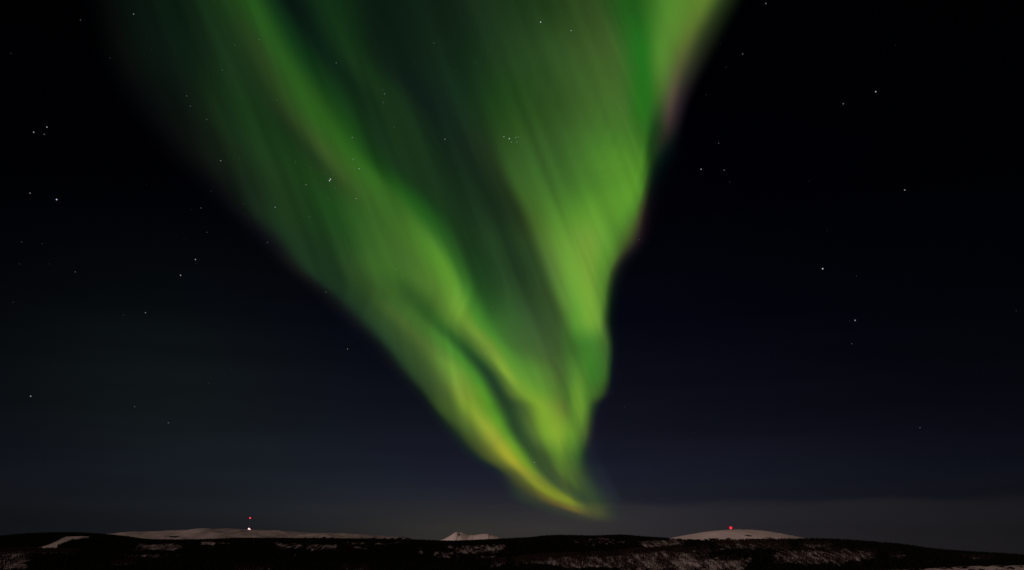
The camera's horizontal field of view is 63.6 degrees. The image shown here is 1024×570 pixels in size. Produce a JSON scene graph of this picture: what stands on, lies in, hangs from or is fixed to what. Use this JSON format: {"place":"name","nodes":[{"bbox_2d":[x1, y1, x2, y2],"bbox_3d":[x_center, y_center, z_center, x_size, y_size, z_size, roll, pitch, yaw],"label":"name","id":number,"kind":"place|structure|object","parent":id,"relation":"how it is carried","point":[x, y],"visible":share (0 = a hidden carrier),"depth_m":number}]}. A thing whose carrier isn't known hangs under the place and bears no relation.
{"place":"outdoors","nodes":[
{"label":"outdoors","id":0,"kind":"place"},
{"bbox_2d":[112,528,418,539],"bbox_3d":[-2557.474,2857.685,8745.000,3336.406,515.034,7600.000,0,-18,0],"label":"snow fell","id":1,"kind":"structure","parent":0,"point":[203,533],"depth_m":7739.46},
{"bbox_2d":[0,534,690,562],"bbox_3d":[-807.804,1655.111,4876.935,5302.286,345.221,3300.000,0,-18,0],"label":"forest ridge","id":2,"kind":"structure","parent":0,"point":[452,555],"depth_m":4278.66},
{"bbox_2d":[0,532,1023,569],"bbox_3d":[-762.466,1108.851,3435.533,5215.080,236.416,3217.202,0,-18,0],"label":"spruce forest","id":3,"kind":"object","parent":2,"relation":"on","point":[103,556],"visible":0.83,"depth_m":2327.43},
{"bbox_2d":[442,532,499,540],"bbox_3d":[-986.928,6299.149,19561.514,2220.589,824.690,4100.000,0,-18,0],"label":"snow peak","id":4,"kind":"structure","parent":0,"point":[458,536],"depth_m":18788.94},
{"bbox_2d":[0,541,1022,569],"bbox_3d":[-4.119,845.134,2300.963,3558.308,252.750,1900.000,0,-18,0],"label":"wooded slope","id":5,"kind":"structure","parent":0,"point":[734,563],"depth_m":2092.02},
{"bbox_2d":[0,0,1023,554],"label":"sky","id":6,"kind":"structure","parent":0,"point":[415,269]},
{"bbox_2d":[672,529,805,540],"bbox_3d":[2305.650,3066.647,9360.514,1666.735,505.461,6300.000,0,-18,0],"label":"snow dome","id":7,"kind":"structure","parent":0,"point":[736,534],"depth_m":8073.95},
{"bbox_2d":[910,565,1023,569],"bbox_3d":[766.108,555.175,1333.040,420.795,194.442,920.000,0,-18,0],"label":"snow bank","id":8,"kind":"structure","parent":0,"point":[1014,567],"depth_m":1294.99},
{"bbox_3d":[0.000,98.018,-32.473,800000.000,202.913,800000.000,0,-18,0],"label":"ground","id":9,"kind":"structure","parent":0,"visible":0},
{"bbox_2d":[0,536,1021,569],"bbox_3d":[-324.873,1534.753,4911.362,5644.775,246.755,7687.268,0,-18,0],"label":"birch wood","id":10,"kind":"object","parent":9,"relation":"on","point":[556,557],"visible":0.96,"depth_m":2175.26}
]}

